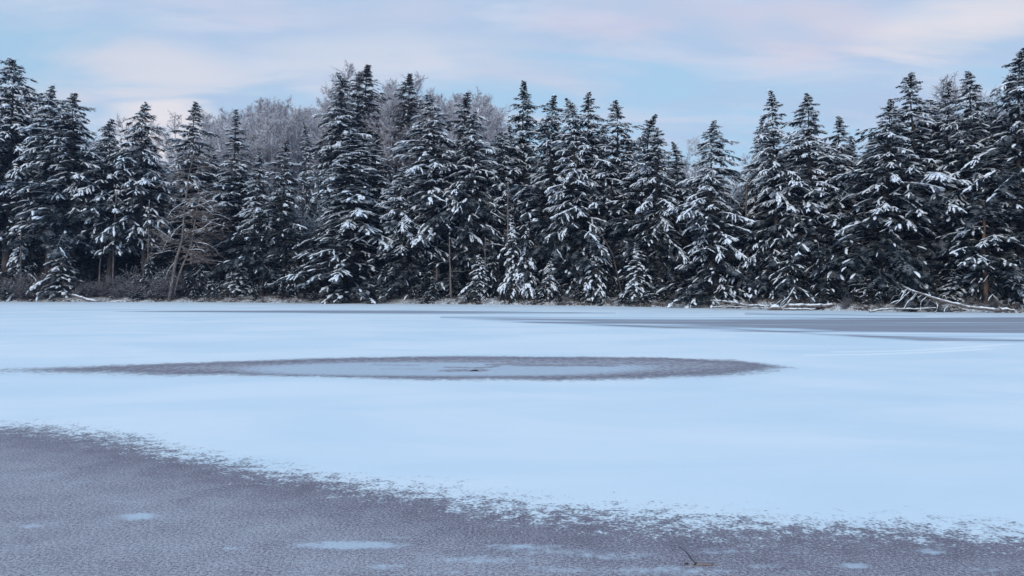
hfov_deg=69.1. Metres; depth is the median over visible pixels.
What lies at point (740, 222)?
conifer tree
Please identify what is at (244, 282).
young conifer tree
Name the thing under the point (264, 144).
bare tree
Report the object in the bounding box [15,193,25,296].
dead tree
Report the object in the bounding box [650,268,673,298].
young conifer tree
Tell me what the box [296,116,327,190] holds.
bare tree
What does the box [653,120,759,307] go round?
conifer tree
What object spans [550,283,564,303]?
young conifer tree
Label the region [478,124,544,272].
conifer tree
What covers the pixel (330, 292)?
young conifer tree
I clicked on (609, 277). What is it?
young conifer tree
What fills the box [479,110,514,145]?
bare tree
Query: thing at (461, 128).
conifer tree
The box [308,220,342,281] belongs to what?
snowy sapling
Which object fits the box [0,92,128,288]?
conifer tree
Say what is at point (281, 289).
young conifer tree
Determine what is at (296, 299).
bank grass
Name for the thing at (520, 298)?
young conifer tree
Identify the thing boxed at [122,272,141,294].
young conifer tree
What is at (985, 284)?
dead tree
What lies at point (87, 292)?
young conifer tree
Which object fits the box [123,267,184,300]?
bare shrub
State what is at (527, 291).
young conifer tree
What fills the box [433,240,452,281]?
dead tree
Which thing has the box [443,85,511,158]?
bare tree
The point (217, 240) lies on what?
conifer tree
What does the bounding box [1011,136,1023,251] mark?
conifer tree
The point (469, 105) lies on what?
bare tree
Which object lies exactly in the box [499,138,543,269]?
conifer tree
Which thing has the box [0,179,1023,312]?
ground
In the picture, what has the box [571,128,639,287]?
conifer tree
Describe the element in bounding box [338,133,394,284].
conifer tree
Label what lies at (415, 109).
bare tree
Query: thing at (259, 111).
bare tree
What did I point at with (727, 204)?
conifer tree
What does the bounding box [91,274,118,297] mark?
bare shrub
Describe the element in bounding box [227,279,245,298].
young conifer tree
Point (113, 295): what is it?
young conifer tree
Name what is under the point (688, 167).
bare tree
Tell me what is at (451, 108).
bare tree
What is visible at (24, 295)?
bare shrub
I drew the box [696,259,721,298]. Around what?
young conifer tree
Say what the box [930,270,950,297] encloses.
young conifer tree
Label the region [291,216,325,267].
snowy sapling
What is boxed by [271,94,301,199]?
bare tree
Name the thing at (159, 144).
bare tree
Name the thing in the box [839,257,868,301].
young conifer tree
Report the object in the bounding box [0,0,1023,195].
sky
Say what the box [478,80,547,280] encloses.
conifer tree
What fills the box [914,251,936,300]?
young conifer tree
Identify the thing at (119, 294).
bare shrub
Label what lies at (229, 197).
conifer tree
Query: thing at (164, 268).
young conifer tree
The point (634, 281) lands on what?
young conifer tree
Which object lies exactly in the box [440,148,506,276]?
conifer tree
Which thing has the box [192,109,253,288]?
conifer tree
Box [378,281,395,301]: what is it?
young conifer tree
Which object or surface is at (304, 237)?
snowy sapling
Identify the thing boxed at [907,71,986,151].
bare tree
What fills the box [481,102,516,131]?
bare tree
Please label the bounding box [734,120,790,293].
conifer tree
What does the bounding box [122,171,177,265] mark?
conifer tree
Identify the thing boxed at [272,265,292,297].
young conifer tree
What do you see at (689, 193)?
conifer tree
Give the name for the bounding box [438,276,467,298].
young conifer tree
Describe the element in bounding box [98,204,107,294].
dead tree
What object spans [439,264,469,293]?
young conifer tree
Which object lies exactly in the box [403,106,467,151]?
bare tree
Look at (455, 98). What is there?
bare tree
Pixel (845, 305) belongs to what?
bare shrub
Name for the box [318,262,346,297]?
young conifer tree
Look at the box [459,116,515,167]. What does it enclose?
bare tree
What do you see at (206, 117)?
bare tree
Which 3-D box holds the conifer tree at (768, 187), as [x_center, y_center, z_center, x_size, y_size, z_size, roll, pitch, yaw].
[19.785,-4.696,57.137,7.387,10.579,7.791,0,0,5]
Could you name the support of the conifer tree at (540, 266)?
on the ground at (446, 300)
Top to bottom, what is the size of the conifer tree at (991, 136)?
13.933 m
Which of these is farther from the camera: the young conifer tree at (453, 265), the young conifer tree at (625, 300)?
the young conifer tree at (453, 265)
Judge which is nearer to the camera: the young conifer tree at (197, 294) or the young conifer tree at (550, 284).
the young conifer tree at (550, 284)
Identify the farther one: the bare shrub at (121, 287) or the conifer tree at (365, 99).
the conifer tree at (365, 99)
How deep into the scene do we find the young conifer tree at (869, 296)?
47.71 m
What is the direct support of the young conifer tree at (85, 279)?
on the ground at (446, 300)
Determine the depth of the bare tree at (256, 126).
101.08 m
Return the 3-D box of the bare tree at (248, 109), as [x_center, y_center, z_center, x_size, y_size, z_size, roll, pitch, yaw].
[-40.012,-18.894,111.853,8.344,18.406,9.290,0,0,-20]
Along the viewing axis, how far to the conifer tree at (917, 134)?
48.36 m
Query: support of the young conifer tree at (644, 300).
on the ground at (446, 300)
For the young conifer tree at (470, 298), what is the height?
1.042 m
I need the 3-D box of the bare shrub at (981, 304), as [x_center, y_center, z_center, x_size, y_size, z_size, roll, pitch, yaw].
[28.290,1.030,44.552,0.746,0.593,0.919,0,0,-32]
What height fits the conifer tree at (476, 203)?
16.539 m
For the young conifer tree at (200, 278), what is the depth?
72.99 m
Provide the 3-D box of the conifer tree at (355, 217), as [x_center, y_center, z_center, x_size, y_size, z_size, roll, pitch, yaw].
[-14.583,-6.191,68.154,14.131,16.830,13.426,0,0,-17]
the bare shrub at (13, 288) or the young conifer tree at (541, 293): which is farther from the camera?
the bare shrub at (13, 288)
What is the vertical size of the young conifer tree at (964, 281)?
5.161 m
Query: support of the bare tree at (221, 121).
on the ground at (446, 300)
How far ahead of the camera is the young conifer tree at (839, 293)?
49.24 m
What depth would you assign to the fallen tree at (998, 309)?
43.58 m
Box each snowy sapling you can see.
[279,208,316,237]
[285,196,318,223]
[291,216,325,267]
[295,209,324,236]
[295,224,317,280]
[299,220,325,250]
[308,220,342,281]
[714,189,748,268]
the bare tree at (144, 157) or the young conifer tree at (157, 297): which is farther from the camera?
the bare tree at (144, 157)
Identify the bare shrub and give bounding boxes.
[0,269,48,300]
[0,275,11,289]
[12,281,36,299]
[14,266,70,299]
[20,287,39,298]
[67,288,81,297]
[75,281,100,296]
[85,279,103,296]
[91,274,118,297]
[105,265,161,292]
[108,284,129,298]
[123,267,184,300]
[156,276,188,295]
[164,273,212,295]
[214,293,224,299]
[838,302,850,308]
[839,296,854,306]
[966,297,981,304]
[976,301,993,306]
[988,297,1006,307]
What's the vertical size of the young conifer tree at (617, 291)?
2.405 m
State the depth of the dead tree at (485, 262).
62.84 m
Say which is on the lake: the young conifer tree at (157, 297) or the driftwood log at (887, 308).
the driftwood log at (887, 308)
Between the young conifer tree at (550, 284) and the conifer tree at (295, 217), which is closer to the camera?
the young conifer tree at (550, 284)
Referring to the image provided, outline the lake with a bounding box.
[0,302,1023,575]
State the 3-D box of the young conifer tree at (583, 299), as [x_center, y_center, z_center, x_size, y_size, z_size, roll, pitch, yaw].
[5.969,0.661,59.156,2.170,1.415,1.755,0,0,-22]
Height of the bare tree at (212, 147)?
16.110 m
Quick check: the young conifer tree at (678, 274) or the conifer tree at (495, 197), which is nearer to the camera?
the young conifer tree at (678, 274)
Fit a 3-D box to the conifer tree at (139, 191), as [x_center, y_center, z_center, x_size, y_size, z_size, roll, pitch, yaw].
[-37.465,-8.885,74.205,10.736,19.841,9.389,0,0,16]
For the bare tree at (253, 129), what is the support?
on the ground at (446, 300)
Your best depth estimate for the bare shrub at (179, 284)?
72.07 m
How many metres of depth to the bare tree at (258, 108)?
103.13 m
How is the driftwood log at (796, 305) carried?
on the ground at (446, 300)
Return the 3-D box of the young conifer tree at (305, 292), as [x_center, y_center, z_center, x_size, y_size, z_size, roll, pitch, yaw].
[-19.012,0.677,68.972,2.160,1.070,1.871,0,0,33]
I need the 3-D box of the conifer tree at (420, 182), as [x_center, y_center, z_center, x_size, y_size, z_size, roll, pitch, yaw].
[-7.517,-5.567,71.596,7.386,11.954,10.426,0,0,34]
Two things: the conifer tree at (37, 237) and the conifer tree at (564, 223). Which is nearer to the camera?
the conifer tree at (564, 223)
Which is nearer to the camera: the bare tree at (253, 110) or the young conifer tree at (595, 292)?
the young conifer tree at (595, 292)
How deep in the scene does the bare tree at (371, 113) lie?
111.22 m
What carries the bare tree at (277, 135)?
on the ground at (446, 300)
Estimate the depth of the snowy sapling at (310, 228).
76.89 m
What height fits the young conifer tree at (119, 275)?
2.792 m
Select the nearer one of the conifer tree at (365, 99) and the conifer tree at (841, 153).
the conifer tree at (841, 153)
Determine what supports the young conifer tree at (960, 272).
on the ground at (446, 300)
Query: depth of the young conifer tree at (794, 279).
50.26 m
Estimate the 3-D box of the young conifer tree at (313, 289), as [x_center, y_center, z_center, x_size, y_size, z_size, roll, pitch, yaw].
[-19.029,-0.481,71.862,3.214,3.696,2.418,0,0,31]
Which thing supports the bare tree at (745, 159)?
on the ground at (446, 300)
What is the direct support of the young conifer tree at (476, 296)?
on the ground at (446, 300)
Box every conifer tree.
[0,56,81,286]
[0,84,98,276]
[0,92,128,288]
[0,116,55,278]
[0,127,40,271]
[0,230,37,301]
[0,283,15,300]
[7,260,31,295]
[21,241,93,301]
[24,258,44,285]
[37,127,95,268]
[48,119,164,294]
[55,136,103,285]
[63,102,190,277]
[66,261,83,293]
[74,277,103,291]
[75,150,130,278]
[77,170,153,287]
[78,288,93,296]
[82,285,98,296]
[93,158,173,278]
[105,150,186,285]
[105,283,119,299]
[111,273,126,294]
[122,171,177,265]
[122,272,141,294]
[126,290,139,299]
[133,290,149,299]
[138,255,157,298]
[146,158,223,289]
[150,266,183,298]
[150,291,165,298]
[154,100,226,284]
[160,160,234,285]
[162,164,186,211]
[164,166,268,277]
[165,169,254,274]
[178,271,196,297]
[179,154,246,208]
[186,285,207,301]
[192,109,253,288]
[192,263,211,294]
[201,154,289,295]
[202,279,224,299]
[205,279,228,299]
[216,254,256,296]
[221,270,238,296]
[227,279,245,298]
[240,188,301,280]
[241,201,308,288]
[249,282,261,302]
[251,141,323,290]
[270,284,292,298]
[272,128,430,303]
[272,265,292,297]
[279,205,348,288]
[285,264,308,297]
[294,122,325,237]
[295,290,314,299]
[299,267,322,293]
[305,72,394,220]
[306,291,320,300]
[315,64,405,196]
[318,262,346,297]
[322,288,336,299]
[325,273,349,295]
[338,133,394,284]
[355,255,378,292]
[357,181,440,278]
[360,163,450,302]
[370,266,398,299]
[371,73,432,192]
[371,93,484,287]
[375,177,451,284]
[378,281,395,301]
[379,142,463,283]
[392,261,409,295]
[401,92,505,299]
[404,284,422,300]
[414,292,441,303]
[419,268,443,296]
[420,112,522,282]
[424,279,442,303]
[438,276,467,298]
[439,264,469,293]
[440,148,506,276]
[456,254,497,301]
[458,292,475,303]
[464,268,486,294]
[466,131,533,293]
[469,286,484,302]
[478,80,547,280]
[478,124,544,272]
[480,133,509,286]
[486,253,503,296]
[493,292,509,300]
[494,94,577,288]
[495,257,518,295]
[497,216,522,302]
[499,127,539,184]
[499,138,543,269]
[501,148,566,289]
[506,282,522,301]
[512,221,538,302]
[515,92,630,287]
[522,261,541,291]
[530,98,623,301]
[530,131,579,290]
[530,284,554,303]
[537,258,569,302]
[538,261,567,295]
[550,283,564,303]
[558,100,668,294]
[565,287,582,301]
[569,262,591,298]
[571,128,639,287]
[577,241,612,304]
[577,289,596,302]
[578,128,607,219]
[593,295,610,305]
[599,113,689,288]
[602,255,618,296]
[610,278,633,297]
[612,291,629,304]
[613,136,639,262]
[617,243,657,305]
[619,127,700,298]
[632,144,677,205]
[634,272,670,299]
[634,289,658,304]
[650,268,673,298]
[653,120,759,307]
[653,173,709,272]
[656,142,702,280]
[656,290,673,302]
[661,272,687,298]
[689,191,740,281]
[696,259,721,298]
[717,181,790,292]
[722,89,832,303]
[722,263,748,299]
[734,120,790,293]
[734,159,807,231]
[750,249,771,297]
[754,93,866,297]
[756,262,775,298]
[764,244,817,304]
[782,132,822,232]
[799,116,876,295]
[799,134,835,257]
[802,252,853,309]
[810,276,859,302]
[812,98,970,311]
[813,150,878,264]
[827,136,874,283]
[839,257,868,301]
[841,125,911,252]
[844,70,1015,302]
[848,147,890,274]
[848,275,888,305]
[865,257,897,304]
[885,241,927,301]
[898,122,981,251]
[900,81,1002,284]
[904,48,1023,301]
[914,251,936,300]
[920,113,958,233]
[924,71,1023,298]
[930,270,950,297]
[932,254,975,299]
[935,138,1023,309]
[937,269,968,301]
[955,259,974,298]
[963,246,1005,305]
[973,101,1015,284]
[989,116,1022,186]
[991,255,1023,305]
[1004,118,1023,256]
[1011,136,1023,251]
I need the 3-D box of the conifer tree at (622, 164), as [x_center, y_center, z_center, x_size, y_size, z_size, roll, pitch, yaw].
[7.970,-7.366,61.162,9.025,16.775,8.117,1,-2,-16]
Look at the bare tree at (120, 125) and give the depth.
94.57 m
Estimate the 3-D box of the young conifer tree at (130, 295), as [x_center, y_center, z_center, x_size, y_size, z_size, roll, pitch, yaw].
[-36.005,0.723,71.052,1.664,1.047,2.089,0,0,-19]
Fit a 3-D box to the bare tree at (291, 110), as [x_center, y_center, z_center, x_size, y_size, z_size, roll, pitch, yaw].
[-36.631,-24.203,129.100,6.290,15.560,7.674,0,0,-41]
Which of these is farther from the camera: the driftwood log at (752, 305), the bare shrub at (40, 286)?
the bare shrub at (40, 286)
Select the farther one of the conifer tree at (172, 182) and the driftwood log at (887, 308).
the conifer tree at (172, 182)
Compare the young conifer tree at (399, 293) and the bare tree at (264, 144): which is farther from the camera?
the bare tree at (264, 144)
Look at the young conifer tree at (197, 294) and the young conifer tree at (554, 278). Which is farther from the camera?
the young conifer tree at (197, 294)
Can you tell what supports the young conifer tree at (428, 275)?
on the ground at (446, 300)
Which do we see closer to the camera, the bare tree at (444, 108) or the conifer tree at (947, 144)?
the conifer tree at (947, 144)
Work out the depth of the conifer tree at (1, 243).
81.00 m
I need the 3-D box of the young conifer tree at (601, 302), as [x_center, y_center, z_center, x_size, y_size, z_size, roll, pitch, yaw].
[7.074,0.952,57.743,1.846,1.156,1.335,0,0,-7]
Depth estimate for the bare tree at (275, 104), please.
125.03 m
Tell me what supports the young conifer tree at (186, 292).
on the ground at (446, 300)
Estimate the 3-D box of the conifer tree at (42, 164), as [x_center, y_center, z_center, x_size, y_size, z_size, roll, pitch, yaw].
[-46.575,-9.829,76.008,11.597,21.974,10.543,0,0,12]
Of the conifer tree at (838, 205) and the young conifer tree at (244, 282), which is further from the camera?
the young conifer tree at (244, 282)
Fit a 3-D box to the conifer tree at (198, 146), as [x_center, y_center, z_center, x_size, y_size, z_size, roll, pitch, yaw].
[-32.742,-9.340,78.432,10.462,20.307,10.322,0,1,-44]
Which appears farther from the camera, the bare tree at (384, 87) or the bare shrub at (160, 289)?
the bare tree at (384, 87)
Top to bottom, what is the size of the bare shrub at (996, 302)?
0.801 m
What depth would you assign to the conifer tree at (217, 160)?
87.29 m
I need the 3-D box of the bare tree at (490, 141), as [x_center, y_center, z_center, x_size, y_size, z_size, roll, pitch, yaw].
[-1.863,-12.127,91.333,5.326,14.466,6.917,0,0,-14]
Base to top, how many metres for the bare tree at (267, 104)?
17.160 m
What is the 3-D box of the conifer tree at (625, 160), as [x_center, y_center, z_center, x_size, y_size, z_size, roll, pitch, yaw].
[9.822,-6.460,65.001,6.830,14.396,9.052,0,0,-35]
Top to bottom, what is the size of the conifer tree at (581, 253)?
17.409 m
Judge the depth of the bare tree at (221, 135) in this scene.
96.04 m
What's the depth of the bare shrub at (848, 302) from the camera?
47.70 m
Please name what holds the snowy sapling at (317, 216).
on the ground at (446, 300)
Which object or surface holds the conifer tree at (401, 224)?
on the ground at (446, 300)
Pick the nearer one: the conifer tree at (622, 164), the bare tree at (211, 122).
the conifer tree at (622, 164)
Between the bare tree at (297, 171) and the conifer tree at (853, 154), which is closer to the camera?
the conifer tree at (853, 154)
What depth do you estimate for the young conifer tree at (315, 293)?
67.56 m
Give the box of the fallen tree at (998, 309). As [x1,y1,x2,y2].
[888,288,1014,312]
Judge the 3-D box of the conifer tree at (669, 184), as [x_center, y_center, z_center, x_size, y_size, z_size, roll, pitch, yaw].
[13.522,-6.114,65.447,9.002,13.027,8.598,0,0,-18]
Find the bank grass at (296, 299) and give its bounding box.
[0,293,1023,312]
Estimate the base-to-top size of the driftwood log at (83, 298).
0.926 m
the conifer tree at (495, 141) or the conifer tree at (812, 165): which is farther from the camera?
the conifer tree at (495, 141)
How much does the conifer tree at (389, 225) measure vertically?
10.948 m
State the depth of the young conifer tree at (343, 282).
68.14 m
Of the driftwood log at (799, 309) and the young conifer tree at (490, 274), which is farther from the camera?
the young conifer tree at (490, 274)
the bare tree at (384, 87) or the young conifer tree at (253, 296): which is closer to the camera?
the young conifer tree at (253, 296)
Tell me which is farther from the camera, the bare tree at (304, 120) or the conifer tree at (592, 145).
the bare tree at (304, 120)
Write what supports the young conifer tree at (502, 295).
on the ground at (446, 300)
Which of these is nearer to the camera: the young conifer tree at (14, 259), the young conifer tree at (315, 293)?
the young conifer tree at (315, 293)
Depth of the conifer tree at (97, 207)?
73.78 m
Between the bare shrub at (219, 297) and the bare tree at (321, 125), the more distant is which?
the bare tree at (321, 125)
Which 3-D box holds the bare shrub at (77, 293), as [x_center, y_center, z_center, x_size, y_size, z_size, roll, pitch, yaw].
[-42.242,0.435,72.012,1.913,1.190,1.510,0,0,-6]
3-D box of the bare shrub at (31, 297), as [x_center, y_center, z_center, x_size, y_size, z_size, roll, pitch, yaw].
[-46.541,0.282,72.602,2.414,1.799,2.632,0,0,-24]
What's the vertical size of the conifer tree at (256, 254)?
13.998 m
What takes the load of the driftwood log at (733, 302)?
on the driftwood log at (733, 306)
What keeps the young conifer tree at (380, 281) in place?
on the ground at (446, 300)
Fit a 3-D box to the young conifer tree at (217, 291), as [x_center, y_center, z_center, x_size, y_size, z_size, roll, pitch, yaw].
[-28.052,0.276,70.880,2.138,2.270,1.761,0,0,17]
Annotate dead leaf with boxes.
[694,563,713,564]
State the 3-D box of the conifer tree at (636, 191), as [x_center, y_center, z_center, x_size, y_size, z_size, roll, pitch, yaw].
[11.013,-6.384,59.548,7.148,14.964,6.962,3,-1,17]
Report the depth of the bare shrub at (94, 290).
72.52 m
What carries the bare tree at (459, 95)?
on the ground at (446, 300)
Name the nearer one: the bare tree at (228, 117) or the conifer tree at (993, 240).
the conifer tree at (993, 240)
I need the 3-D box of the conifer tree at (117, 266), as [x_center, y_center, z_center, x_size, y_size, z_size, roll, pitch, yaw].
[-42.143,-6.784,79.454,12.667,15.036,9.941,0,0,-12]
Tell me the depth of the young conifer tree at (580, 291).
60.18 m
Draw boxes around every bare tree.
[87,141,107,169]
[104,111,167,172]
[123,141,162,197]
[127,140,164,163]
[150,110,205,209]
[191,126,274,197]
[194,119,241,178]
[194,131,226,171]
[194,137,224,170]
[196,111,227,149]
[196,112,226,147]
[198,148,221,182]
[212,107,233,160]
[213,106,241,162]
[214,127,267,185]
[216,128,270,200]
[221,103,258,177]
[232,98,296,178]
[241,101,290,189]
[242,109,308,200]
[242,119,299,215]
[243,111,301,202]
[245,104,264,201]
[248,118,298,192]
[250,98,272,121]
[250,116,309,189]
[261,101,287,131]
[262,100,297,140]
[263,96,289,114]
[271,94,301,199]
[278,104,324,188]
[283,108,315,214]
[284,108,321,189]
[288,105,311,114]
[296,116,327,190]
[297,113,323,190]
[302,108,324,191]
[308,60,384,172]
[309,105,337,191]
[312,102,338,166]
[314,95,339,120]
[355,94,384,122]
[360,98,418,193]
[367,92,398,180]
[370,80,400,158]
[377,72,432,181]
[377,78,401,175]
[397,98,424,153]
[398,107,468,165]
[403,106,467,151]
[417,87,448,122]
[418,94,459,121]
[418,97,461,169]
[435,116,504,158]
[440,100,478,139]
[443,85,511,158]
[449,92,483,111]
[449,93,483,114]
[452,93,463,109]
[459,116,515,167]
[469,102,500,140]
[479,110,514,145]
[480,130,508,158]
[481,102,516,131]
[669,135,720,206]
[706,164,736,231]
[725,183,744,207]
[734,154,768,215]
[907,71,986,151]
[964,73,1023,186]
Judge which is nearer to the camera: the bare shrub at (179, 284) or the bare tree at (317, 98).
the bare shrub at (179, 284)
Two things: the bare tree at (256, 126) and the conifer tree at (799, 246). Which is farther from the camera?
the bare tree at (256, 126)
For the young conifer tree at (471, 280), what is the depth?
65.36 m
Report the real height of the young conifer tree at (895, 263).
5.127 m
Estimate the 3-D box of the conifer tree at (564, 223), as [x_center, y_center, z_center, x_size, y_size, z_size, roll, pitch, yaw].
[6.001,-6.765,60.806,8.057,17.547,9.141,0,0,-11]
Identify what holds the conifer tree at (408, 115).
on the ground at (446, 300)
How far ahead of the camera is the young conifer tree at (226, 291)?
71.77 m
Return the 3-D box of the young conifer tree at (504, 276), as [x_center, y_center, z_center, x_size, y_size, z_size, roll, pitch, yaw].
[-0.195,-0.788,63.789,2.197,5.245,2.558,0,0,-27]
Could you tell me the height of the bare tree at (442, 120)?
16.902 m
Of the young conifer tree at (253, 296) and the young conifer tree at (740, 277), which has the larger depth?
the young conifer tree at (253, 296)
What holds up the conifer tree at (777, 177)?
on the ground at (446, 300)
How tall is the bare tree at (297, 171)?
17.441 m
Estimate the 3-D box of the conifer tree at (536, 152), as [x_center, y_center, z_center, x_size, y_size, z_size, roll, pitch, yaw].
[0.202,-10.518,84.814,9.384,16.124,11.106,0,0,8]
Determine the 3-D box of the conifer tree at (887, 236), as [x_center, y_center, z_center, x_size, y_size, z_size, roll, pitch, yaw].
[24.841,-4.615,49.143,9.415,15.681,8.833,0,0,36]
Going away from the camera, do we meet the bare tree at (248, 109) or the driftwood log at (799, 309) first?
the driftwood log at (799, 309)
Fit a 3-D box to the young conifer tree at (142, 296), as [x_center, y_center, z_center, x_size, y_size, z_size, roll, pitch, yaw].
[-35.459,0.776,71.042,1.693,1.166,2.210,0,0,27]
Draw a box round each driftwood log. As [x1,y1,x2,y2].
[71,294,98,301]
[710,298,749,306]
[712,303,760,308]
[744,303,770,306]
[784,308,815,310]
[787,303,833,307]
[869,307,936,312]
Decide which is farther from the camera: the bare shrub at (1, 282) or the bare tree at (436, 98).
the bare tree at (436, 98)
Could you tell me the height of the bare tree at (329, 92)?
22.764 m
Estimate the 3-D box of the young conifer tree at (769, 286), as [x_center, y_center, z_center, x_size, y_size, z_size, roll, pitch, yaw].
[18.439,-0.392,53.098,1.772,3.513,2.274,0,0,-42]
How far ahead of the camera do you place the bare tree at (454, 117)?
89.00 m
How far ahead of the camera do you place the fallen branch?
47.95 m
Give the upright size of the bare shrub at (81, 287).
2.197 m
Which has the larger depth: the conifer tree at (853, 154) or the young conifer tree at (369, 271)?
the young conifer tree at (369, 271)
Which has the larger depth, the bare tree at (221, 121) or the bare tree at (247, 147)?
the bare tree at (221, 121)
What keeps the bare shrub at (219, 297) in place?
on the ground at (446, 300)
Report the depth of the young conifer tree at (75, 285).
73.62 m
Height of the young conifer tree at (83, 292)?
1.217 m
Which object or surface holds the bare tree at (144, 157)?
on the ground at (446, 300)
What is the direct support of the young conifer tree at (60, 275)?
on the ground at (446, 300)
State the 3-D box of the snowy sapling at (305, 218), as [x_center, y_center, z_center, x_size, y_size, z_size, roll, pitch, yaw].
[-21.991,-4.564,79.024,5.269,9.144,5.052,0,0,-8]
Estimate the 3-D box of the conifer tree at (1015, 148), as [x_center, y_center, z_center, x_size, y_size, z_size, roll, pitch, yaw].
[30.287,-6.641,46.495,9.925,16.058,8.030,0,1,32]
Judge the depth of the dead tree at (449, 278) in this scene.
63.93 m
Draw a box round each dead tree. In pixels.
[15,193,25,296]
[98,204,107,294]
[112,192,117,285]
[141,153,235,301]
[143,200,153,291]
[300,192,305,292]
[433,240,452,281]
[434,237,461,298]
[478,238,493,296]
[486,182,512,294]
[594,222,621,291]
[744,182,753,297]
[956,192,996,299]
[976,200,990,304]
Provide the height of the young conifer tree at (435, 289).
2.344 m
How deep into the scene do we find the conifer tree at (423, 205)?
65.61 m
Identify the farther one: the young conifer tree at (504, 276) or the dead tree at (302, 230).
the dead tree at (302, 230)
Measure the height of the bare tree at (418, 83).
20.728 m
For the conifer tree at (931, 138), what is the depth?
52.39 m
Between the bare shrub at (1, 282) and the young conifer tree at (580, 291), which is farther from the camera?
the bare shrub at (1, 282)
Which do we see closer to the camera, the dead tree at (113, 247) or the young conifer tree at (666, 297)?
the young conifer tree at (666, 297)
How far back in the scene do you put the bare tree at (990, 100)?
51.55 m
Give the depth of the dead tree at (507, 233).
62.72 m
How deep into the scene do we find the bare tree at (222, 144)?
95.79 m
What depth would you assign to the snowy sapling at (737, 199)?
58.68 m
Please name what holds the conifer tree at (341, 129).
on the ground at (446, 300)
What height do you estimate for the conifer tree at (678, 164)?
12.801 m
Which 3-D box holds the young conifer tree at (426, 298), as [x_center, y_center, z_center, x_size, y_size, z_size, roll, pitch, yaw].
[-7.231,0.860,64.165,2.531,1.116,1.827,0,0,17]
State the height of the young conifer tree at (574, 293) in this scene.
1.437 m
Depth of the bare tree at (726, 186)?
64.95 m
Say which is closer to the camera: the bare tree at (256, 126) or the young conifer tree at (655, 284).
the young conifer tree at (655, 284)
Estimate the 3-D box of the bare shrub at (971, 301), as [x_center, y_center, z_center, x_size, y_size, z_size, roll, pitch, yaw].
[28.217,0.763,45.514,1.152,0.732,0.909,0,0,31]
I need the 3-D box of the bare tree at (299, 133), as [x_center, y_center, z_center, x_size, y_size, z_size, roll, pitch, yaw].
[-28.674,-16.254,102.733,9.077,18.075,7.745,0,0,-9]
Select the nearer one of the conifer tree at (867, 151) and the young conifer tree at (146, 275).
the conifer tree at (867, 151)
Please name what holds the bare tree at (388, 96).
on the ground at (446, 300)
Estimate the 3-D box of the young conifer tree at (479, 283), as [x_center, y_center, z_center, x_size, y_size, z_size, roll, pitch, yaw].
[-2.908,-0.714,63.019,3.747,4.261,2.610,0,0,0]
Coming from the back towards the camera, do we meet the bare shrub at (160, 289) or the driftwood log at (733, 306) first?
the bare shrub at (160, 289)
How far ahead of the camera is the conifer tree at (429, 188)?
73.68 m
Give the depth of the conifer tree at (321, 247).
73.85 m
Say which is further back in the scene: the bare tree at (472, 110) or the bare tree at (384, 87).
the bare tree at (384, 87)
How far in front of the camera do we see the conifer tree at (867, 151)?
52.85 m
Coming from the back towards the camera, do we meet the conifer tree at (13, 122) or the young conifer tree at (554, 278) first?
the conifer tree at (13, 122)
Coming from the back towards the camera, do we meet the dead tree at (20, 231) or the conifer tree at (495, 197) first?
the dead tree at (20, 231)
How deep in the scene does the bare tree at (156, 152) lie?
135.81 m
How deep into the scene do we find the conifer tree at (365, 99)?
97.10 m
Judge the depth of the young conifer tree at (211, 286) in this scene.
71.04 m
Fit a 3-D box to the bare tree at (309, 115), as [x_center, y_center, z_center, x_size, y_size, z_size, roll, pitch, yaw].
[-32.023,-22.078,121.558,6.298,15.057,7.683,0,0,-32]
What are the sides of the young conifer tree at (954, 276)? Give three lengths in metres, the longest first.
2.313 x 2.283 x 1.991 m
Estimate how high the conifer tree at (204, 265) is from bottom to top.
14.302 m
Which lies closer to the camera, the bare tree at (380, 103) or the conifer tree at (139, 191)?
the conifer tree at (139, 191)
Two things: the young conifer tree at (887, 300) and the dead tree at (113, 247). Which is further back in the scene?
the dead tree at (113, 247)
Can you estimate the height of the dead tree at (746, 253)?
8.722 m
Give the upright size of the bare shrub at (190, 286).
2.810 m
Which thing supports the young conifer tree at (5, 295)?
on the ground at (446, 300)
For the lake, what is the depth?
8.08 m
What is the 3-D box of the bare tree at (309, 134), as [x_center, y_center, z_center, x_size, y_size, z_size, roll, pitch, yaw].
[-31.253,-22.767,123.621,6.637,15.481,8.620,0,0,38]
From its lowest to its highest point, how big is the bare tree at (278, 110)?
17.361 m
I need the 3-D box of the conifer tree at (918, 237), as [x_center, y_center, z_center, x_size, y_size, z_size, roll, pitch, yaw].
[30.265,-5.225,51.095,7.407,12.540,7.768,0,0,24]
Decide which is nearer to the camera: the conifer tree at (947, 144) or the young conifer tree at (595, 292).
the conifer tree at (947, 144)
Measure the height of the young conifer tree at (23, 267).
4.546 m
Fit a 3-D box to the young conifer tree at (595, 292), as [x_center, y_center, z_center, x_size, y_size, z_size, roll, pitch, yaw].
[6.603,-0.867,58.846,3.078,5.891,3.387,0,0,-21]
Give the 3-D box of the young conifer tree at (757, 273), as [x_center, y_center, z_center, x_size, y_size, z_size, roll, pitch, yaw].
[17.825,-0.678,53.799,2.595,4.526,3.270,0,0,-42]
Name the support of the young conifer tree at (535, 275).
on the ground at (446, 300)
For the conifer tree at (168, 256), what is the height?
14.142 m
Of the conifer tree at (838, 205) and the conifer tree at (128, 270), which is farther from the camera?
the conifer tree at (128, 270)
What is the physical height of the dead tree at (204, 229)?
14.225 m
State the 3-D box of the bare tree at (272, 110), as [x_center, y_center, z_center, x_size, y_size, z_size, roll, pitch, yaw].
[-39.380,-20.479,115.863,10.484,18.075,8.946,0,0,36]

